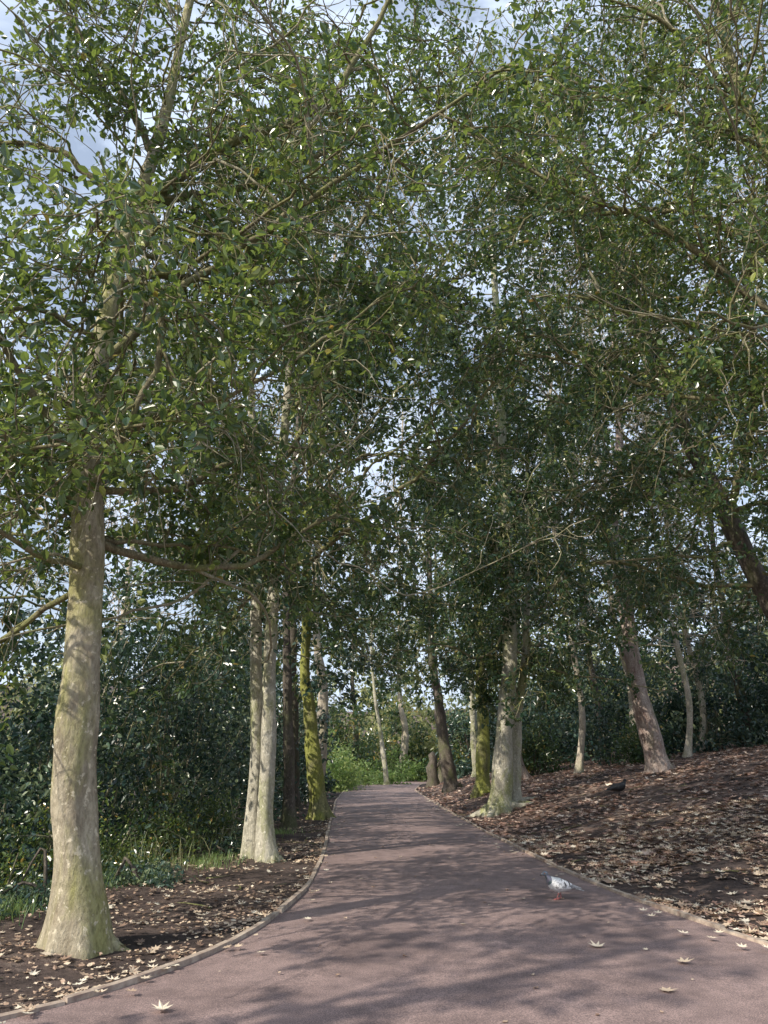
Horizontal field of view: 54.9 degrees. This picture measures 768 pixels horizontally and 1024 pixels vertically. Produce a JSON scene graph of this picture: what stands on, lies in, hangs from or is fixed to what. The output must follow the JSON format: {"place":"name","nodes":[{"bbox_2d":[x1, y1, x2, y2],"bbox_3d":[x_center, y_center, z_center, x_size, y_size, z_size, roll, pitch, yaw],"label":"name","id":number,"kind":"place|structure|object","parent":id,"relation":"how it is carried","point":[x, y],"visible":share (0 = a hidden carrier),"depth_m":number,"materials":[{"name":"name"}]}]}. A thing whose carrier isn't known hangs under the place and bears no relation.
{"place":"outdoors","nodes":[
{"label":"outdoors","id":0,"kind":"place"},
{"bbox_2d":[104,826,306,884],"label":"grass","id":1,"kind":"structure","parent":0,"point":[277,831],"depth_m":11.69,"materials":[{"name":"green plant"}]},
{"bbox_2d":[0,780,767,1023],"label":"path","id":2,"kind":"structure","parent":0,"point":[483,963],"depth_m":5.95,"materials":[{"name":"asphalt"}]},
{"bbox_2d":[254,811,693,1021],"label":"leaf litter","id":3,"kind":"object","parent":2,"relation":"on","point":[452,908],"visible":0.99,"depth_m":7.85,"materials":[{"name":"brown plant"}]},
{"bbox_2d":[540,871,583,899],"bbox_3d":[2.016,4.230,8.392,0.503,0.293,0.180,2,-19,-7],"label":"pigeon","id":4,"kind":"object","parent":2,"relation":"on","point":[556,884],"visible":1,"depth_m":8.33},
{"bbox_2d":[0,656,767,1012],"bbox_3d":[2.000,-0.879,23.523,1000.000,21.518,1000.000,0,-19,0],"label":"ground","id":5,"kind":"structure","parent":0,"point":[706,888],"depth_m":10.35,"materials":[{"name":"soil"}]},
{"bbox_2d":[0,727,53,897],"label":"holly shrub","id":6,"kind":"object","parent":5,"relation":"on","point":[25,803],"visible":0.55,"depth_m":10.01,"materials":[{"name":"green plant"}]},
{"bbox_2d":[0,70,178,700],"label":"holly tree","id":7,"kind":"object","parent":5,"relation":"on","point":[127,683],"visible":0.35,"depth_m":12.72,"materials":[{"name":"green plant"}]},
{"bbox_2d":[0,167,197,609],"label":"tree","id":8,"kind":"object","parent":5,"relation":"on","point":[100,459],"visible":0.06,"depth_m":32.28,"materials":[{"name":"green plant"}]},
{"bbox_2d":[0,854,198,928],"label":"grass","id":9,"kind":"structure","parent":5,"relation":"on","point":[17,908],"depth_m":7.71,"materials":[{"name":"green plant"}]},
{"bbox_2d":[35,257,198,800],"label":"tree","id":10,"kind":"object","parent":5,"relation":"on","point":[119,609],"visible":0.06,"depth_m":41.07,"materials":[{"name":"green plant"}]},
{"bbox_2d":[0,819,237,881],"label":"dry grass","id":11,"kind":"structure","parent":5,"relation":"on","point":[194,836],"depth_m":11.47,"materials":[{"name":"green plant"}]},
{"bbox_2d":[0,824,241,918],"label":"ground ivy","id":12,"kind":"object","parent":5,"relation":"on","point":[45,890],"visible":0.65,"depth_m":9.25,"materials":[{"name":"green plant"}]},
{"bbox_2d":[0,769,245,899],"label":"bramble shrub","id":13,"kind":"object","parent":5,"relation":"on","point":[126,849],"visible":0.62,"depth_m":11.80,"materials":[{"name":"green plant"}]},
{"bbox_2d":[0,236,245,727],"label":"holly tree","id":14,"kind":"object","parent":5,"relation":"on","point":[22,614],"visible":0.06,"depth_m":20.52,"materials":[{"name":"green plant"}]},
{"bbox_2d":[0,553,278,882],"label":"laurel shrub","id":15,"kind":"object","parent":5,"relation":"on","point":[176,733],"visible":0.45,"depth_m":14.06,"materials":[{"name":"green plant"}]},
{"bbox_2d":[0,572,306,848],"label":"laurel shrub","id":16,"kind":"object","parent":5,"relation":"on","point":[238,755],"visible":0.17,"depth_m":18.97,"materials":[{"name":"green plant"}]},
{"bbox_2d":[0,803,332,1013],"bbox_3d":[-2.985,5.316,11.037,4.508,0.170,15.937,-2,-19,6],"label":"leaf litter","id":17,"kind":"object","parent":5,"relation":"on","point":[90,976],"visible":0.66,"depth_m":7.28,"materials":[{"name":"brown plant"}]},
{"bbox_2d":[0,785,360,1020],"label":"path edging","id":18,"kind":"object","parent":5,"relation":"on","point":[153,972],"visible":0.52,"depth_m":5.61,"materials":[{"name":"grey concrete"}]},
{"bbox_2d":[114,380,316,790],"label":"holly tree","id":19,"kind":"object","parent":5,"relation":"on","point":[246,619],"visible":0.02,"depth_m":30.29,"materials":[{"name":"green plant"}]},
{"bbox_2d":[181,575,303,789],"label":"beech tree","id":20,"kind":"object","parent":5,"relation":"on","point":[235,638],"visible":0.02,"depth_m":58.55,"materials":[{"name":"green plant"}]},
{"bbox_2d":[198,676,340,804],"bbox_3d":[-5.496,9.757,32.504,7.583,6.255,15.112,0,-19,0],"label":"holly shrub","id":21,"kind":"object","parent":5,"relation":"on","point":[330,784],"visible":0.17,"depth_m":28.53,"materials":[{"name":"green plant"}]},
{"bbox_2d":[194,467,363,729],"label":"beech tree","id":22,"kind":"object","parent":5,"relation":"on","point":[354,715],"visible":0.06,"depth_m":46.19,"materials":[{"name":"green plant"}]},
{"bbox_2d":[199,346,392,811],"bbox_3d":[-3.573,1.310,27.595,7.858,18.480,7.142,0,-19,0],"label":"tree","id":23,"kind":"object","parent":5,"relation":"on","point":[295,705],"visible":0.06,"depth_m":25.51,"materials":[{"name":"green plant"}]},
{"bbox_2d":[163,274,434,828],"bbox_3d":[-2.034,0.432,20.728,7.274,15.743,6.125,0,-19,0],"label":"holly tree","id":24,"kind":"object","parent":5,"relation":"on","point":[288,818],"visible":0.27,"depth_m":19.10,"materials":[{"name":"green plant"}]},
{"bbox_2d":[0,0,613,862],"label":"holly tree","id":25,"kind":"object","parent":5,"relation":"on","point":[258,840],"visible":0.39,"depth_m":13.19,"materials":[{"name":"green plant"}]},
{"bbox_2d":[144,134,475,819],"bbox_3d":[-2.119,-2.643,24.601,10.902,24.046,11.710,0,-19,0],"label":"holly tree","id":26,"kind":"object","parent":5,"relation":"on","point":[319,808],"visible":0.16,"depth_m":22.16,"materials":[{"name":"green plant"}]},
{"bbox_2d":[197,167,441,798],"bbox_3d":[-3.765,-3.052,37.608,12.576,33.151,9.295,-9,-21,24],"label":"bare tree","id":27,"kind":"object","parent":5,"relation":"on","point":[322,701],"visible":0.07,"depth_m":33.28,"materials":[{"name":"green plant"}]},
{"bbox_2d":[0,0,650,959],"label":"holly tree","id":28,"kind":"object","parent":5,"relation":"on","point":[78,916],"visible":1,"depth_m":7.78,"materials":[{"name":"green plant"}]},
{"bbox_2d":[324,728,376,792],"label":"holly shrub","id":29,"kind":"object","parent":5,"relation":"on","point":[341,765],"visible":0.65,"depth_m":41.44,"materials":[{"name":"green plant"}]},
{"bbox_2d":[310,536,418,767],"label":"beech tree","id":30,"kind":"object","parent":5,"relation":"on","point":[397,720],"visible":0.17,"depth_m":62.76,"materials":[{"name":"green plant"}]},
{"bbox_2d":[311,536,434,784],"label":"birch tree","id":31,"kind":"object","parent":5,"relation":"on","point":[382,748],"visible":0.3,"depth_m":52.67,"materials":[{"name":"green plant"}]},
{"bbox_2d":[332,745,426,785],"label":"ivy bank","id":32,"kind":"structure","parent":5,"relation":"on","point":[395,777],"depth_m":59.01,"materials":[{"name":"green plant"}]},
{"bbox_2d":[0,533,767,794],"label":"distant trees","id":33,"kind":"object","parent":5,"relation":"on","point":[423,722],"visible":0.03,"depth_m":74.18,"materials":[{"name":"green plant"}]},
{"bbox_2d":[0,768,767,1023],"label":"fallen leaves","id":34,"kind":"object","parent":5,"relation":"on","point":[31,1007],"depth_m":8.29,"materials":[{"name":"beige plant"}]},
{"bbox_2d":[347,384,458,780],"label":"bare tree","id":35,"kind":"object","parent":5,"relation":"on","point":[404,740],"visible":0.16,"depth_m":63.98,"materials":[{"name":"brown plant"}]},
{"bbox_2d":[339,386,522,793],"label":"beech tree","id":36,"kind":"object","parent":5,"relation":"on","point":[449,774],"visible":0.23,"depth_m":36.86,"materials":[{"name":"green plant"}]},
{"bbox_2d":[426,751,439,786],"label":"tree stump","id":37,"kind":"object","parent":5,"relation":"on","point":[432,766],"visible":0.93,"depth_m":46.93,"materials":[{"name":"wood"}]},
{"bbox_2d":[397,532,475,782],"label":"beech tree","id":38,"kind":"object","parent":5,"relation":"on","point":[440,776],"visible":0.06,"depth_m":60.50,"materials":[{"name":"green plant"}]},
{"bbox_2d":[279,673,614,781],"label":"holly shrub","id":39,"kind":"object","parent":5,"relation":"on","point":[367,748],"visible":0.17,"depth_m":60.51,"materials":[{"name":"green plant"}]},
{"bbox_2d":[403,500,531,776],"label":"beech tree","id":40,"kind":"object","parent":5,"relation":"on","point":[473,728],"visible":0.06,"depth_m":42.27,"materials":[{"name":"green plant"}]},
{"bbox_2d":[399,373,586,797],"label":"holly tree","id":41,"kind":"object","parent":5,"relation":"on","point":[482,785],"visible":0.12,"depth_m":29.01,"materials":[{"name":"green plant"}]},
{"bbox_2d":[420,315,602,779],"bbox_3d":[5.476,0.940,34.736,7.831,22.010,7.510,-15,-24,38],"label":"beech tree","id":42,"kind":"object","parent":5,"relation":"on","point":[525,774],"visible":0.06,"depth_m":33.16,"materials":[{"name":"green plant"}]},
{"bbox_2d":[445,514,601,752],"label":"beech tree","id":43,"kind":"object","parent":5,"relation":"on","point":[531,632],"visible":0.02,"depth_m":50.63,"materials":[{"name":"green plant"}]},
{"bbox_2d":[346,105,707,817],"bbox_3d":[4.582,-3.659,24.785,9.627,26.049,10.000,-11,-22,30],"label":"holly tree","id":44,"kind":"object","parent":5,"relation":"on","point":[498,657],"visible":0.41,"depth_m":22.59,"materials":[{"name":"green plant"}]},
{"bbox_2d":[346,0,767,687],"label":"holly tree","id":45,"kind":"object","parent":5,"relation":"on","point":[752,568],"visible":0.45,"depth_m":14.92,"materials":[{"name":"green plant"}]},
{"bbox_2d":[358,0,767,566],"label":"holly tree","id":46,"kind":"object","parent":5,"relation":"on","point":[728,131],"visible":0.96,"depth_m":10.41,"materials":[{"name":"green plant"}]},
{"bbox_2d":[450,237,685,774],"bbox_3d":[7.633,-1.882,31.174,10.112,24.625,10.233,0,-19,0],"label":"bare tree","id":47,"kind":"object","parent":5,"relation":"on","point":[579,766],"visible":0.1,"depth_m":28.87,"materials":[{"name":"plant"}]},
{"bbox_2d":[443,173,732,762],"bbox_3d":[9.234,-4.350,32.936,10.315,29.642,10.052,11,-21,-29],"label":"bare tree","id":48,"kind":"object","parent":5,"relation":"on","point":[629,694],"visible":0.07,"depth_m":30.86,"materials":[{"name":"brown plant"}]},
{"bbox_2d":[415,783,767,945],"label":"path edging","id":49,"kind":"object","parent":5,"relation":"on","point":[692,917],"visible":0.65,"depth_m":8.46,"materials":[{"name":"grey concrete"}]},
{"bbox_2d":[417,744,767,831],"bbox_3d":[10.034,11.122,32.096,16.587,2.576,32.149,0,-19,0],"label":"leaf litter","id":50,"kind":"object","parent":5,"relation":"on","point":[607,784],"visible":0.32,"depth_m":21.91,"materials":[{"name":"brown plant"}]},
{"bbox_2d":[518,427,678,761],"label":"holly tree","id":51,"kind":"object","parent":5,"relation":"on","point":[559,714],"visible":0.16,"depth_m":35.49,"materials":[{"name":"green plant"}]},
{"bbox_2d":[431,744,767,866],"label":"leaf litter","id":52,"kind":"object","parent":5,"relation":"on","point":[503,834],"visible":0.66,"depth_m":17.25,"materials":[{"name":"brown plant"}]},
{"bbox_2d":[432,579,767,778],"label":"laurel shrub","id":53,"kind":"object","parent":5,"relation":"on","point":[460,730],"visible":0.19,"depth_m":38.25,"materials":[{"name":"green plant"}]},
{"bbox_2d":[521,704,679,775],"bbox_3d":[8.136,9.409,29.967,3.117,2.912,8.230,12,-22,-32],"label":"holly shrub","id":54,"kind":"object","parent":5,"relation":"on","point":[633,743],"visible":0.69,"depth_m":31.26,"materials":[{"name":"green plant"}]},
{"bbox_2d":[606,779,626,795],"bbox_3d":[5.989,7.076,19.013,0.708,0.412,0.253,7,-20,-19],"label":"crow","id":55,"kind":"object","parent":5,"relation":"on","point":[619,787],"visible":1,"depth_m":18.94,"materials":[{"name":"black"}]},
{"bbox_2d":[470,150,767,773],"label":"beech tree","id":56,"kind":"object","parent":5,"relation":"on","point":[656,759],"visible":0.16,"depth_m":23.52,"materials":[{"name":"green plant"}]},
{"bbox_2d":[505,797,767,944],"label":"leaf litter","id":57,"kind":"object","parent":5,"relation":"on","point":[609,879],"visible":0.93,"depth_m":11.65,"materials":[{"name":"brown plant"}]},
{"bbox_2d":[544,474,731,741],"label":"beech tree","id":58,"kind":"object","parent":5,"relation":"on","point":[642,656],"visible":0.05,"depth_m":44.02,"materials":[{"name":"green plant"}]},
{"bbox_2d":[535,264,767,757],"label":"bare tree","id":59,"kind":"object","parent":5,"relation":"on","point":[687,752],"visible":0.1,"depth_m":27.47,"materials":[{"name":"plant"}]},
{"bbox_2d":[550,613,767,765],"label":"laurel shrub","id":60,"kind":"object","parent":5,"relation":"on","point":[676,720],"visible":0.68,"depth_m":29.70,"materials":[{"name":"green plant"}]},
{"bbox_2d":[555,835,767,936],"bbox_3d":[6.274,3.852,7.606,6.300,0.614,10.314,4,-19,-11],"label":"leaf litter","id":61,"kind":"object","parent":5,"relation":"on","point":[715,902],"visible":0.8,"depth_m":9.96,"materials":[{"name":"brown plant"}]},
{"bbox_2d":[567,276,767,752],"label":"bare tree","id":62,"kind":"object","parent":5,"relation":"on","point":[702,709],"visible":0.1,"depth_m":29.86,"materials":[{"name":"plant"}]},
{"bbox_2d":[623,353,767,747],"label":"holly tree","id":63,"kind":"object","parent":5,"relation":"on","point":[744,633],"visible":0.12,"depth_m":30.00,"materials":[{"name":"green plant"}]},
{"bbox_2d":[661,7,767,457],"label":"bare tree","id":64,"kind":"object","parent":5,"relation":"on","point":[736,180],"visible":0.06,"depth_m":22.35,"materials":[{"name":"green plant"}]},
{"bbox_2d":[701,228,767,677],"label":"holly tree","id":65,"kind":"object","parent":5,"relation":"on","point":[721,670],"visible":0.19,"depth_m":20.30,"materials":[{"name":"green plant"}]},
{"bbox_2d":[0,0,767,712],"label":"sky","id":66,"kind":"structure","parent":0,"point":[84,155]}
]}

